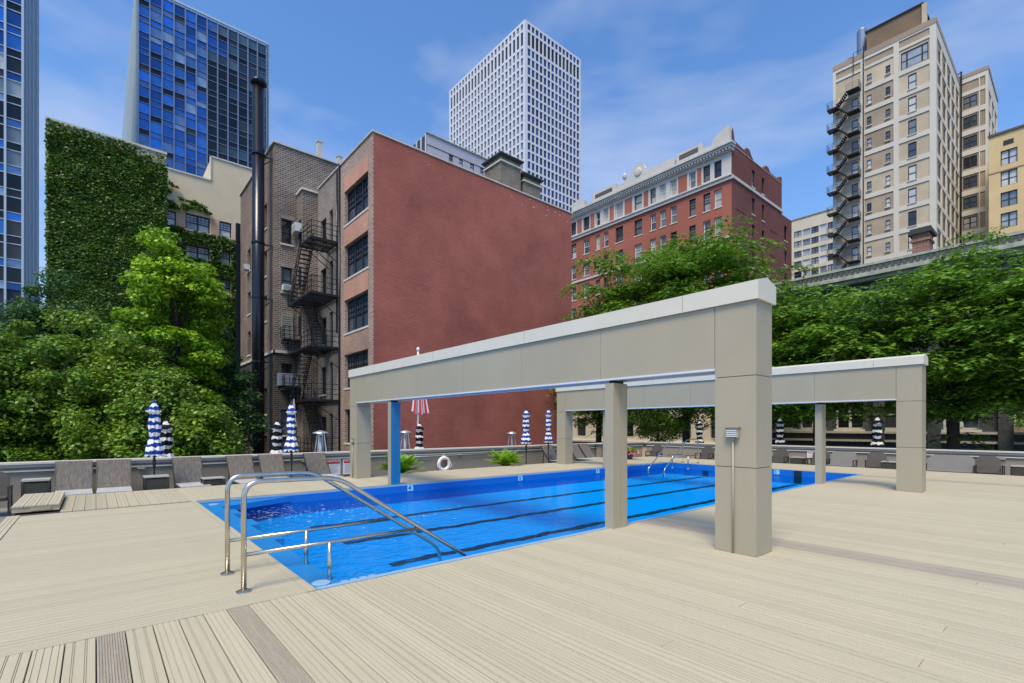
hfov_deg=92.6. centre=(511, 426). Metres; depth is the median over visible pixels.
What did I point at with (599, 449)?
flower pot
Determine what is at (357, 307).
window
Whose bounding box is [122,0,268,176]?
glass tower
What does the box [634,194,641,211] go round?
window
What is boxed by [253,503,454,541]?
foam specks
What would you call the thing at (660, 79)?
sky
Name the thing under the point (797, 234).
window
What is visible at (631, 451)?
flower pot
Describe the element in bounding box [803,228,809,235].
window
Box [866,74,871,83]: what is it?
window
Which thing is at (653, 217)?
window
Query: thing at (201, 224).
window
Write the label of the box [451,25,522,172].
window
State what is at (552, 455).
sun lounger
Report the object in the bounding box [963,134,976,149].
window
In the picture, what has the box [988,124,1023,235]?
yellow building
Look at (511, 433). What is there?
patio heater
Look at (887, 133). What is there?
window
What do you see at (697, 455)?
pool handrail
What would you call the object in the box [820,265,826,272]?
window
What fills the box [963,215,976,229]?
window
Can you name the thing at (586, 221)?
window
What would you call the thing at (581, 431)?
window
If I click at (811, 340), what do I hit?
locust tree
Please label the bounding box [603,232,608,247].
window
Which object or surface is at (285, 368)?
window
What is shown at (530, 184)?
roof chimney
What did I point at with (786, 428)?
window
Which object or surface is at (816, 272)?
window
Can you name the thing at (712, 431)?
window
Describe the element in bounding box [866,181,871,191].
window
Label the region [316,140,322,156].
roof vent
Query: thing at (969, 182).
window
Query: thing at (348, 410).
window
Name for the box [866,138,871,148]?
window
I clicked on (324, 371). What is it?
window
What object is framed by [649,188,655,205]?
window
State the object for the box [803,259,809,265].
window
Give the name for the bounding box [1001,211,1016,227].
window
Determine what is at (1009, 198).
window
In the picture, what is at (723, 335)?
pergola
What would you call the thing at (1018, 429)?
window planter
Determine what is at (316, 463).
sun lounger
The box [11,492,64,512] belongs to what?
wooden step
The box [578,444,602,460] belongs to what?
sun lounger
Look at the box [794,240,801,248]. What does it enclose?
window
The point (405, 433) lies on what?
patio heater
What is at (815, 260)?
window
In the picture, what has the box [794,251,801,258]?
window
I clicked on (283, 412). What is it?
window
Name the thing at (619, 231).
window
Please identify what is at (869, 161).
window
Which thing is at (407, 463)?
potted palm
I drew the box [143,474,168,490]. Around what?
wicker table
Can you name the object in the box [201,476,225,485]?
wicker table
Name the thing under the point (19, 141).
glass tower
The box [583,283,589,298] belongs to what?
window
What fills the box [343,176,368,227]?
window
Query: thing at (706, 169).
window
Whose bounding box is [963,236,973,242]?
window
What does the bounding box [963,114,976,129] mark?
window
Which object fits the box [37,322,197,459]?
pear tree
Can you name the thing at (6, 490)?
terrace armchair
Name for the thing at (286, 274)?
window
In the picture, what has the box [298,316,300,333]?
window
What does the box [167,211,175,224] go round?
window
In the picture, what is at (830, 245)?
window
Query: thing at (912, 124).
window
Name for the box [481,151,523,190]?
roof chimney
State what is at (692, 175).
window
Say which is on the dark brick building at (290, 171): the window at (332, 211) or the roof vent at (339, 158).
the roof vent at (339, 158)
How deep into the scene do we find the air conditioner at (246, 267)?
41.77 m
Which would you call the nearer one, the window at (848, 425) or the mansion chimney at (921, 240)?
the mansion chimney at (921, 240)
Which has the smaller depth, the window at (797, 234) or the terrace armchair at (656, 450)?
the terrace armchair at (656, 450)
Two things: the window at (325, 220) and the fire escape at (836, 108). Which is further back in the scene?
the fire escape at (836, 108)
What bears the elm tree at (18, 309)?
on the street
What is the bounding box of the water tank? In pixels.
[857,27,866,54]
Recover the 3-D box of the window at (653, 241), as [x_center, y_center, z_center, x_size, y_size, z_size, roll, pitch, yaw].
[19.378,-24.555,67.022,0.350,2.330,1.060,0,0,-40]
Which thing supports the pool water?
in the pool basin
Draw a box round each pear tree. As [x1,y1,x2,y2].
[0,306,125,461]
[0,318,113,461]
[0,333,61,459]
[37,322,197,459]
[82,369,219,458]
[134,401,252,457]
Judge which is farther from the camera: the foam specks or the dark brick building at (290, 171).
the dark brick building at (290, 171)
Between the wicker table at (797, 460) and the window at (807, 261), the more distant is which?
the window at (807, 261)
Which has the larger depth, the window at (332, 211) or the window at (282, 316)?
the window at (282, 316)
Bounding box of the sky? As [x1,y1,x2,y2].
[39,0,1023,336]
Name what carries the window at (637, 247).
in the red hotel
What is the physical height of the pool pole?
0.036 m
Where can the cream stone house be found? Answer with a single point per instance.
(581, 434)
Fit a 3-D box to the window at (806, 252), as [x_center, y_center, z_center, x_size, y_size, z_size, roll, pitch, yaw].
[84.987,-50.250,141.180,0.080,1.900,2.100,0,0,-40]
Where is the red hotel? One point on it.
(699, 188)
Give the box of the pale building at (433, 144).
[413,131,489,175]
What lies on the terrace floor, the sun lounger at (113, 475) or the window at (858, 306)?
the sun lounger at (113, 475)
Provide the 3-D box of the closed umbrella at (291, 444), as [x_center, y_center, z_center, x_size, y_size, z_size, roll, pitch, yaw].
[-6.588,0.553,14.623,0.421,2.734,0.411,0,0,-20]
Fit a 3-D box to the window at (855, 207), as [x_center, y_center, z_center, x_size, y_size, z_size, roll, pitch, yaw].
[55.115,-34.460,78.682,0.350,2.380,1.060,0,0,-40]
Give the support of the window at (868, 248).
in the beige tower at (911, 129)
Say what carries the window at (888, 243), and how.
in the beige tower at (911, 129)
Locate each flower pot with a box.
[595,443,602,457]
[627,446,643,458]
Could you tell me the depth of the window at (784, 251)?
69.91 m
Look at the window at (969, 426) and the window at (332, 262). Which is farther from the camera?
the window at (332, 262)
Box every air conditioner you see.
[242,264,249,270]
[277,373,297,386]
[282,284,291,291]
[292,222,301,234]
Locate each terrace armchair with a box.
[0,472,12,515]
[645,445,661,456]
[695,447,713,459]
[772,449,788,463]
[807,451,829,464]
[865,452,887,468]
[975,456,1004,474]
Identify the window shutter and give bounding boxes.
[281,314,292,338]
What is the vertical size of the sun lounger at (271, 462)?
1.085 m
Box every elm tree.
[0,267,105,398]
[0,293,77,418]
[29,337,109,416]
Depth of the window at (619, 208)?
71.57 m
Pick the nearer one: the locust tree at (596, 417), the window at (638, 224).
the locust tree at (596, 417)
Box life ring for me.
[437,454,451,469]
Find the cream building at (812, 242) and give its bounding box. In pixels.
[791,208,832,278]
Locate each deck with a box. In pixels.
[0,456,1023,682]
[0,501,316,656]
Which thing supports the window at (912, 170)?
in the beige tower at (911, 129)
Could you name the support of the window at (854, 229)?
in the beige tower at (911, 129)
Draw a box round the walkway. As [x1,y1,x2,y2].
[11,460,661,515]
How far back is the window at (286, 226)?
36.87 m
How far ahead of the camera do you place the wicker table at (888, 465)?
18.28 m
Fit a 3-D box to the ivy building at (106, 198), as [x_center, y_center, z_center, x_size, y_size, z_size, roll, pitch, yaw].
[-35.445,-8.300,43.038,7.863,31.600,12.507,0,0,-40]
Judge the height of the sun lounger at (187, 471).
1.085 m
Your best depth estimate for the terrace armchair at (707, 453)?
24.03 m
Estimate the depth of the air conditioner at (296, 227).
36.33 m
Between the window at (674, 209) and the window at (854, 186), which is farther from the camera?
the window at (854, 186)
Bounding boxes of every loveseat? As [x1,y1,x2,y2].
[826,451,857,466]
[926,455,976,473]
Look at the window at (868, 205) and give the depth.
77.33 m
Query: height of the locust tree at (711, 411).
12.945 m
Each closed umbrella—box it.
[144,397,164,474]
[160,418,175,456]
[269,419,283,453]
[284,400,298,476]
[414,421,423,448]
[521,407,530,464]
[544,407,552,462]
[695,419,703,442]
[774,417,785,444]
[870,415,884,447]
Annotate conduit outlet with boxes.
[350,438,353,476]
[724,427,740,551]
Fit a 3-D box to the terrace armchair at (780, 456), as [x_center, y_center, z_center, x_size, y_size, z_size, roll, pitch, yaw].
[11.610,1.455,21.347,0.724,0.930,0.730,0,0,-40]
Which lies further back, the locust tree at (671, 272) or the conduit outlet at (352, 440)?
the locust tree at (671, 272)
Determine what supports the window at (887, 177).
in the beige tower at (911, 129)
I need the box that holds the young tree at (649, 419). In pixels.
[627,408,711,444]
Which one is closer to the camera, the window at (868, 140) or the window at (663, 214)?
the window at (663, 214)
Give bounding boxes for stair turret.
[296,187,317,450]
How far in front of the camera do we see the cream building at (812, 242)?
139.87 m
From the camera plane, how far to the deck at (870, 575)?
3.92 m
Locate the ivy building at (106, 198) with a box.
[43,116,168,367]
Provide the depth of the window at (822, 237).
137.96 m
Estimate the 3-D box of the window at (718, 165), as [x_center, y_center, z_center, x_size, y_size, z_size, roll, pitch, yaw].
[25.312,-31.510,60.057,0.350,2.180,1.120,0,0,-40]
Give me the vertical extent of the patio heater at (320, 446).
2.130 m
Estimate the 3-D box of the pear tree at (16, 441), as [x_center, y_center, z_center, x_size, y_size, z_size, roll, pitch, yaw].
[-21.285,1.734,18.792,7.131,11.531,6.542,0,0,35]
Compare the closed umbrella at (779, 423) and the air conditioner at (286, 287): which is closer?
the closed umbrella at (779, 423)
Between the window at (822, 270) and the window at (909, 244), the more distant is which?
the window at (822, 270)
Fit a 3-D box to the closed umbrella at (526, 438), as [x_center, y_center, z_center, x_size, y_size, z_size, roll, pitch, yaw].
[0.599,0.540,20.741,0.448,2.760,0.459,0,0,-10]
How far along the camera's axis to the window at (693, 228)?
62.72 m
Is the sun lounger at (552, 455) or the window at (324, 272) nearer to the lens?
the sun lounger at (552, 455)
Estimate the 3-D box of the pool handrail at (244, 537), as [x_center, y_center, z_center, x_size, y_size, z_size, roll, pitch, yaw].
[-1.715,1.202,5.541,2.647,1.444,0.848,0,0,-40]
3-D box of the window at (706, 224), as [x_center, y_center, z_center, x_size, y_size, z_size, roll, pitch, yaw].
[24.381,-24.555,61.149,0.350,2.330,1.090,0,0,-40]
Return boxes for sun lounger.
[54,460,93,496]
[95,459,133,493]
[171,456,211,487]
[225,455,256,483]
[257,454,286,478]
[303,452,343,476]
[540,445,556,463]
[573,444,602,460]
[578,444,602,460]
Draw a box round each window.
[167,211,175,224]
[185,213,210,234]
[185,244,208,260]
[220,221,232,239]
[220,251,231,266]
[220,279,230,297]
[280,219,293,246]
[280,267,293,294]
[280,316,293,342]
[280,363,292,389]
[281,410,287,436]
[298,268,300,287]
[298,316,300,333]
[319,220,325,248]
[319,368,326,396]
[323,270,325,292]
[323,319,325,345]
[323,417,325,437]
[331,211,332,239]
[331,262,332,293]
[331,312,332,345]
[331,363,332,398]
[331,414,332,451]
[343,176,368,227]
[343,234,368,281]
[343,292,368,335]
[343,350,367,389]
[343,410,349,444]
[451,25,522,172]
[572,222,575,235]
[572,244,576,258]
[572,266,575,280]
[572,287,576,301]
[576,418,585,436]
[583,217,589,231]
[583,239,589,254]
[583,262,589,276]
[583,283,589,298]
[595,212,599,226]
[595,235,599,250]
[603,209,608,223]
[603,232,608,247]
[604,278,607,290]
[615,202,622,218]
[615,226,622,243]
[627,423,633,437]
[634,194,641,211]
[634,219,642,237]
[634,243,641,261]
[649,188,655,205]
[649,214,655,231]
[651,239,655,254]
[659,184,665,201]
[659,210,666,228]
[661,235,665,248]
[670,179,676,196]
[670,206,676,224]
[671,232,676,247]
[679,416,691,438]
[688,171,695,189]
[688,199,695,217]
[690,225,695,243]
[702,193,710,213]
[703,165,710,183]
[704,221,709,239]
[709,416,714,439]
[713,160,721,179]
[713,189,721,209]
[715,217,721,235]
[773,414,797,430]
[784,227,787,242]
[784,251,787,266]
[794,230,801,237]
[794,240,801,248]
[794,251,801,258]
[794,261,801,268]
[794,271,801,278]
[798,418,812,430]
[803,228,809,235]
[803,238,809,245]
[803,249,809,255]
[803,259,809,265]
[811,226,818,233]
[811,236,818,243]
[811,246,818,254]
[811,257,818,264]
[811,267,818,274]
[820,223,826,230]
[820,234,826,241]
[820,244,826,251]
[820,255,826,262]
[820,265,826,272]
[828,222,832,228]
[828,243,832,249]
[828,264,832,270]
[834,403,864,430]
[836,301,862,327]
[852,98,857,109]
[852,119,857,130]
[852,141,857,152]
[852,162,857,173]
[852,183,857,195]
[852,205,857,216]
[852,226,857,238]
[852,247,857,259]
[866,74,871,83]
[866,95,871,105]
[866,116,871,126]
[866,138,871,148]
[866,160,871,169]
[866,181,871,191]
[866,203,871,213]
[866,225,871,234]
[866,246,871,256]
[885,65,890,75]
[885,86,890,97]
[885,109,890,119]
[885,131,890,141]
[885,153,890,163]
[885,175,890,185]
[885,198,890,207]
[885,220,890,230]
[885,242,890,252]
[885,401,895,430]
[901,42,927,69]
[907,72,916,90]
[907,95,916,113]
[907,118,916,136]
[907,141,916,159]
[907,164,916,181]
[907,187,916,204]
[907,210,916,227]
[907,236,911,250]
[941,400,981,431]
[963,94,976,109]
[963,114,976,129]
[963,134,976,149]
[963,155,976,169]
[963,175,976,189]
[963,195,976,209]
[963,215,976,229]
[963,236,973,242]
[1001,147,1016,165]
[1001,168,1016,186]
[1001,189,1016,207]
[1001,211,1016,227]
[1014,410,1023,426]
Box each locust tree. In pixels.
[547,388,638,442]
[555,214,823,442]
[682,334,828,441]
[772,281,940,445]
[826,226,1023,449]
[931,272,1023,428]
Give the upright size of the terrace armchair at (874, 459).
0.930 m
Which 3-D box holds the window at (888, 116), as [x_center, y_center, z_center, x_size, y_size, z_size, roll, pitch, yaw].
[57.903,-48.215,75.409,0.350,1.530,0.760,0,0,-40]
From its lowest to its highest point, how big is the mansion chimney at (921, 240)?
2.590 m
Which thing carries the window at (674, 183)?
in the red hotel
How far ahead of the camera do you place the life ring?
19.30 m
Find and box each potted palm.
[373,453,424,472]
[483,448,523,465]
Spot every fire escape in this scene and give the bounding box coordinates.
[287,219,337,452]
[827,46,863,269]
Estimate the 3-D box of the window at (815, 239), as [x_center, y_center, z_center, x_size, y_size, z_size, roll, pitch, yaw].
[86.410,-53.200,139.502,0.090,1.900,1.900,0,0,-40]
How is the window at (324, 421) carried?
in the brick building at (430, 252)
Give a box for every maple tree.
[109,224,234,409]
[164,329,270,454]
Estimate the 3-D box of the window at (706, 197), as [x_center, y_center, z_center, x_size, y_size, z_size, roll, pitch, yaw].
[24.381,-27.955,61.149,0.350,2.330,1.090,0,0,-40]
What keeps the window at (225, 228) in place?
in the beige building at (204, 216)
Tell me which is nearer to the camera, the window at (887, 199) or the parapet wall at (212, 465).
the parapet wall at (212, 465)
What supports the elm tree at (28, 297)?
on the street
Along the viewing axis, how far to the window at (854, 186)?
78.78 m
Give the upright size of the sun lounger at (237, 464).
1.085 m
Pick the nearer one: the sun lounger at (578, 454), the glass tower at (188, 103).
the sun lounger at (578, 454)
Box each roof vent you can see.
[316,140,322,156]
[336,155,342,162]
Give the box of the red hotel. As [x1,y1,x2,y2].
[567,126,791,319]
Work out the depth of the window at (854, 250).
78.83 m
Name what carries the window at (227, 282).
in the beige building at (204, 216)
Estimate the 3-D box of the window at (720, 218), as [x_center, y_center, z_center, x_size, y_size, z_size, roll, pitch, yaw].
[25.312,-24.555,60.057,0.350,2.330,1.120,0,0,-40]
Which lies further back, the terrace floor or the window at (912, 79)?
the window at (912, 79)
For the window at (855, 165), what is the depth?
78.78 m
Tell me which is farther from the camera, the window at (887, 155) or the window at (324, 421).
the window at (887, 155)
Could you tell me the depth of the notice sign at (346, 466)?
16.89 m
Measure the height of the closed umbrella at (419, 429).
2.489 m
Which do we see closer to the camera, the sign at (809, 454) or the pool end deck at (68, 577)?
the pool end deck at (68, 577)
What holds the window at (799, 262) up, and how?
in the cream building at (812, 242)
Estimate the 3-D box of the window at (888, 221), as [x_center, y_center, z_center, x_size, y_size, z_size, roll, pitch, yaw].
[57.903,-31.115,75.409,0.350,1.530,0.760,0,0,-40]
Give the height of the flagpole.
5.740 m
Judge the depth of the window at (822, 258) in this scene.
137.96 m
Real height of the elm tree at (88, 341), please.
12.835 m
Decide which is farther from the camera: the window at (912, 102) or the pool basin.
the window at (912, 102)
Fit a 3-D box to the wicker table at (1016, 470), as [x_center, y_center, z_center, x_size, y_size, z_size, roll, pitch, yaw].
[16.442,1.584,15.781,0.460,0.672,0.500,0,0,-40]
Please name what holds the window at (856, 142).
in the beige tower at (911, 129)
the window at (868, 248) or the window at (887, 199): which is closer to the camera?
the window at (887, 199)
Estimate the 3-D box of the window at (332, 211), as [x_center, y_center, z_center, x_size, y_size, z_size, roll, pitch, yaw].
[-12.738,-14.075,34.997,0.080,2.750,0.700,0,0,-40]
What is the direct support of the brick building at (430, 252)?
on the street
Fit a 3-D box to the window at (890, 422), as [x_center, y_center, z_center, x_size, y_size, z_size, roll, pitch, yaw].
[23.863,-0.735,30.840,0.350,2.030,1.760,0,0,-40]
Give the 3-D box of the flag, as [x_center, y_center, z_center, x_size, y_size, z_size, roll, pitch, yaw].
[-4.006,-1.458,21.365,0.972,1.885,0.138,0,0,-40]
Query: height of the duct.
23.200 m
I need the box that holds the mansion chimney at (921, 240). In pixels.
[908,225,936,253]
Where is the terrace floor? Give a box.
[0,508,12,522]
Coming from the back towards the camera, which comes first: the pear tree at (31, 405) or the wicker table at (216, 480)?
the pear tree at (31, 405)
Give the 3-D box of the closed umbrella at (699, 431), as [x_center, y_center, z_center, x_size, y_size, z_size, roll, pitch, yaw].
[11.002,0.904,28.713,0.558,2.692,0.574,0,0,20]
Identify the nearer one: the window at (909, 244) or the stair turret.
the stair turret
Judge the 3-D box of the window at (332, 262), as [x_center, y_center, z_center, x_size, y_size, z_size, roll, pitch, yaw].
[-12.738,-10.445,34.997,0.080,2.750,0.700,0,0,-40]
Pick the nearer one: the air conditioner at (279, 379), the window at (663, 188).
the air conditioner at (279, 379)
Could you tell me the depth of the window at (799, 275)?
142.95 m
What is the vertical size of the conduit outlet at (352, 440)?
1.150 m
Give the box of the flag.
[410,399,428,414]
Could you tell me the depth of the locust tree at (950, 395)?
22.15 m
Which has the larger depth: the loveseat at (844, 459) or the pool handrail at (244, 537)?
the loveseat at (844, 459)
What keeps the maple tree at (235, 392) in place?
on the street
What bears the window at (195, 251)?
in the beige building at (204, 216)
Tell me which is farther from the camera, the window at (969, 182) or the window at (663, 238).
the window at (969, 182)
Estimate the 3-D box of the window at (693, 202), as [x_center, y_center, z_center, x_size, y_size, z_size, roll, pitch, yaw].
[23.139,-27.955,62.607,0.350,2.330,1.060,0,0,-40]
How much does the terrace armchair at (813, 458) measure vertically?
0.930 m
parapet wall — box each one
[0,442,644,507]
[645,442,1023,474]
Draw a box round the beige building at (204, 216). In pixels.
[166,155,251,420]
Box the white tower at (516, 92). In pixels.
[449,19,580,211]
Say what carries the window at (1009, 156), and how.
in the yellow building at (1006, 177)
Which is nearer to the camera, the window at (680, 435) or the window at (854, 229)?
the window at (680, 435)
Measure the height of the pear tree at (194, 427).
8.591 m
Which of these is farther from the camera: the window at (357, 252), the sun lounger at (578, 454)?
the window at (357, 252)
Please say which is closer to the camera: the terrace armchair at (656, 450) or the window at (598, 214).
the terrace armchair at (656, 450)
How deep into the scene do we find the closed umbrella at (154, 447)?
12.39 m
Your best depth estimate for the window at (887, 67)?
75.49 m
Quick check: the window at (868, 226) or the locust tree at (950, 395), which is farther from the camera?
the window at (868, 226)
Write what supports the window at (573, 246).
in the red hotel
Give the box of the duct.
[236,223,239,449]
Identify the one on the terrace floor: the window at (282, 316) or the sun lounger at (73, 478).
the sun lounger at (73, 478)
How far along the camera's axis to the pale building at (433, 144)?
71.42 m
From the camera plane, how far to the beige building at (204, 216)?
48.36 m
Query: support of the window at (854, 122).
in the beige tower at (911, 129)
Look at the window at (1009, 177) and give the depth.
73.98 m
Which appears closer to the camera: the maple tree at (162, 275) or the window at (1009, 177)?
the maple tree at (162, 275)
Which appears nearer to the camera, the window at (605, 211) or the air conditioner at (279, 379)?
the air conditioner at (279, 379)
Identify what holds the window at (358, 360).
in the brick building at (430, 252)
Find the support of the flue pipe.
on the street
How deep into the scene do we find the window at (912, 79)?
73.27 m
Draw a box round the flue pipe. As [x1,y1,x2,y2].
[249,76,272,453]
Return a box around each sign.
[327,459,340,474]
[343,459,349,473]
[807,451,813,457]
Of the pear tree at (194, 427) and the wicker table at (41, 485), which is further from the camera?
the pear tree at (194, 427)
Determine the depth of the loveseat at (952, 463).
16.98 m
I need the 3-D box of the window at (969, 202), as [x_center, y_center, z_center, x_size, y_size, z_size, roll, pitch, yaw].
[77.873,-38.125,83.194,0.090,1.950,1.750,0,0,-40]
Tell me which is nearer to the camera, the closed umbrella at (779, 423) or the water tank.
the closed umbrella at (779, 423)
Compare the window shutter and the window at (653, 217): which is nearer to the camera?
the window shutter
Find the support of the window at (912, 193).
in the beige tower at (911, 129)
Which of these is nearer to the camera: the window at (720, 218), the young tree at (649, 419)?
the young tree at (649, 419)
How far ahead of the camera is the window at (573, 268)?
78.36 m
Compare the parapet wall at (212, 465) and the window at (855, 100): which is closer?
the parapet wall at (212, 465)
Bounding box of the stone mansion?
[772,230,1023,450]
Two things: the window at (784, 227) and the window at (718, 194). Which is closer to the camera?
the window at (718, 194)
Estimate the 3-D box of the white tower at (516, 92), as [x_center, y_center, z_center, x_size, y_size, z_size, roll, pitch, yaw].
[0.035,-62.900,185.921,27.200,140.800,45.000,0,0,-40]
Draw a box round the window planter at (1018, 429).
[1014,416,1023,431]
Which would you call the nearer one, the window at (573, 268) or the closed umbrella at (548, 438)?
the closed umbrella at (548, 438)
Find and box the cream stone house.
[573,408,714,456]
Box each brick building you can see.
[239,140,337,453]
[317,129,571,451]
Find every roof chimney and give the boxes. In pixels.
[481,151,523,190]
[521,171,543,198]
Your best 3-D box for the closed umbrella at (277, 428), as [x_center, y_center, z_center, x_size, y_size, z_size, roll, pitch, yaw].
[-8.278,0.980,17.256,0.542,2.540,0.526,0,0,0]
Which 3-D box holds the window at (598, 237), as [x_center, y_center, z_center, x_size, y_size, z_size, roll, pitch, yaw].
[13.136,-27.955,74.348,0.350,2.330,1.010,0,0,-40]
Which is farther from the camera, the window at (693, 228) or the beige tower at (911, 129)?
the beige tower at (911, 129)
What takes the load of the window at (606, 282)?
in the red hotel
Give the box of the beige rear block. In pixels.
[958,65,997,242]
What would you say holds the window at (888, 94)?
in the beige tower at (911, 129)
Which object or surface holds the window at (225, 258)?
in the beige building at (204, 216)
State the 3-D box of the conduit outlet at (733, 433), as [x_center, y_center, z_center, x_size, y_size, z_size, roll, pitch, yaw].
[2.607,0.740,5.795,0.075,1.480,0.170,0,0,-40]
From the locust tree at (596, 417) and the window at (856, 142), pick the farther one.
the window at (856, 142)
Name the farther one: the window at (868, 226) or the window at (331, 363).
the window at (868, 226)
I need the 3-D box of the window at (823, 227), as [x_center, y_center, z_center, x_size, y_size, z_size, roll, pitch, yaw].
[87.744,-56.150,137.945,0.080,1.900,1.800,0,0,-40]
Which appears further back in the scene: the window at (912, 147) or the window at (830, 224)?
the window at (830, 224)
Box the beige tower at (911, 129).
[833,2,959,269]
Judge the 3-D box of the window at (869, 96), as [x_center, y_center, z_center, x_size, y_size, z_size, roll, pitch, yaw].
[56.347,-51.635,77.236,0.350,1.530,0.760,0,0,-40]
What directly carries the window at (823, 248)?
in the cream building at (812, 242)
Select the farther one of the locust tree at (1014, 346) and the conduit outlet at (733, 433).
the locust tree at (1014, 346)
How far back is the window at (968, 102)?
83.19 m
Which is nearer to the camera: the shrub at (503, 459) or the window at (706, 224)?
the shrub at (503, 459)
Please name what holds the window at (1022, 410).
in the stone mansion
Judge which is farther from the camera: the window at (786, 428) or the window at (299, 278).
the window at (299, 278)
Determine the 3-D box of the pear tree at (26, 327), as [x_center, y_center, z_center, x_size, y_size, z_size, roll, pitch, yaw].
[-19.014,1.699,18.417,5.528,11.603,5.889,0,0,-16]
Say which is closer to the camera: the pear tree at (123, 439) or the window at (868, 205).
the pear tree at (123, 439)
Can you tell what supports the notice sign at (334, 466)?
attached to the parapet wall at (212, 465)
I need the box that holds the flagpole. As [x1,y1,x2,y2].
[416,347,419,425]
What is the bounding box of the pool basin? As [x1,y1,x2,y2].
[197,462,861,589]
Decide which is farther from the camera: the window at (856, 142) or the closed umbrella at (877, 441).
the window at (856, 142)
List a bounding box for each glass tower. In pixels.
[0,0,38,417]
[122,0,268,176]
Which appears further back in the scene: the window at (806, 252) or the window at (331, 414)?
the window at (806, 252)
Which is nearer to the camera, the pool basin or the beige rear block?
the pool basin
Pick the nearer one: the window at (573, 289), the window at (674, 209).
the window at (674, 209)
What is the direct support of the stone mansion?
on the street
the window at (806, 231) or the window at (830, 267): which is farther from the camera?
the window at (806, 231)
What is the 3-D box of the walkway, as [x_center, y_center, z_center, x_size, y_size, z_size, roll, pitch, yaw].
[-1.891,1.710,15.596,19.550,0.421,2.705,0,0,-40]
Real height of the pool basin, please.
0.572 m
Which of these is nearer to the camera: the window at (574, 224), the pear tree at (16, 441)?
the pear tree at (16, 441)
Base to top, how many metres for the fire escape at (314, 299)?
16.886 m
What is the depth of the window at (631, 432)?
55.63 m
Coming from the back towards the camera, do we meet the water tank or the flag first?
the water tank
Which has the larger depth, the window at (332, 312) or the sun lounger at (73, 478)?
the window at (332, 312)
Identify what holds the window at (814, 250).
in the cream building at (812, 242)
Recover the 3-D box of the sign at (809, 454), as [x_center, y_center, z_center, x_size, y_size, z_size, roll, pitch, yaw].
[13.257,1.230,21.725,0.029,0.300,0.280,0,0,-40]
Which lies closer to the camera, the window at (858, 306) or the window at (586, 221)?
the window at (858, 306)
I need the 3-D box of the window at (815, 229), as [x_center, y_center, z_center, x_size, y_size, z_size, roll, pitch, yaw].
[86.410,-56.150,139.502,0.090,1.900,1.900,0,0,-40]
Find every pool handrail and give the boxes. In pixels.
[220,471,466,593]
[647,438,698,477]
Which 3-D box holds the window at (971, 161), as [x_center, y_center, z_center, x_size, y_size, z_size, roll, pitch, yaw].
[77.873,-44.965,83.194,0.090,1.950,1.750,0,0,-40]
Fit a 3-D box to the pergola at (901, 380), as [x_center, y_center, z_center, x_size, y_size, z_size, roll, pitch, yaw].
[5.744,-0.090,15.686,0.509,3.180,11.640,0,0,-40]
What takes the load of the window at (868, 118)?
in the beige tower at (911, 129)
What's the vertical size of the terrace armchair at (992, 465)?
0.930 m
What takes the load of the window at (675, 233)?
in the red hotel
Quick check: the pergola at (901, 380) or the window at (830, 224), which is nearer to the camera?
the pergola at (901, 380)
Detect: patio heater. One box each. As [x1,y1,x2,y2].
[313,430,327,451]
[400,430,410,448]
[507,431,516,445]
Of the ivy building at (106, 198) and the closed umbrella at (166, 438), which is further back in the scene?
the ivy building at (106, 198)
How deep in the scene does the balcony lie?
36.02 m
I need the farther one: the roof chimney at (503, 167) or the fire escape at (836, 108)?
the fire escape at (836, 108)
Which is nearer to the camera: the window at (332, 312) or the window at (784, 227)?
the window at (332, 312)
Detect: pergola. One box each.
[348,278,775,556]
[556,354,927,492]
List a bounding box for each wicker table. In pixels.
[21,477,50,496]
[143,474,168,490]
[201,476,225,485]
[790,457,806,464]
[881,461,895,468]
[1010,465,1023,475]
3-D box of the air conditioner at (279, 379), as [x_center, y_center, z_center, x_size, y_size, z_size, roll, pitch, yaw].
[-16.732,-3.512,36.539,1.364,0.924,0.452,0,0,-40]
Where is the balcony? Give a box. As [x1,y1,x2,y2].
[281,326,300,388]
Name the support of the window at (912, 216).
in the beige tower at (911, 129)
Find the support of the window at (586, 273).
in the red hotel
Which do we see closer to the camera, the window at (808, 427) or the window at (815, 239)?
the window at (808, 427)
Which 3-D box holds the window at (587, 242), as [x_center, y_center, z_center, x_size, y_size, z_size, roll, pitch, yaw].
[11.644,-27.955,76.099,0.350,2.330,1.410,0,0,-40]
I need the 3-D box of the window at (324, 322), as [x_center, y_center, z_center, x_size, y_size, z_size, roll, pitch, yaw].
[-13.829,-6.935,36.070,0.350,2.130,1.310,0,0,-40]
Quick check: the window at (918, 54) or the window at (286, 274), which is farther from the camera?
the window at (918, 54)
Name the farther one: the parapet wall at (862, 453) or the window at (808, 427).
the window at (808, 427)
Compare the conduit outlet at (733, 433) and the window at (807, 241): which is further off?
the window at (807, 241)
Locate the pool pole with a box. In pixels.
[414,453,494,456]

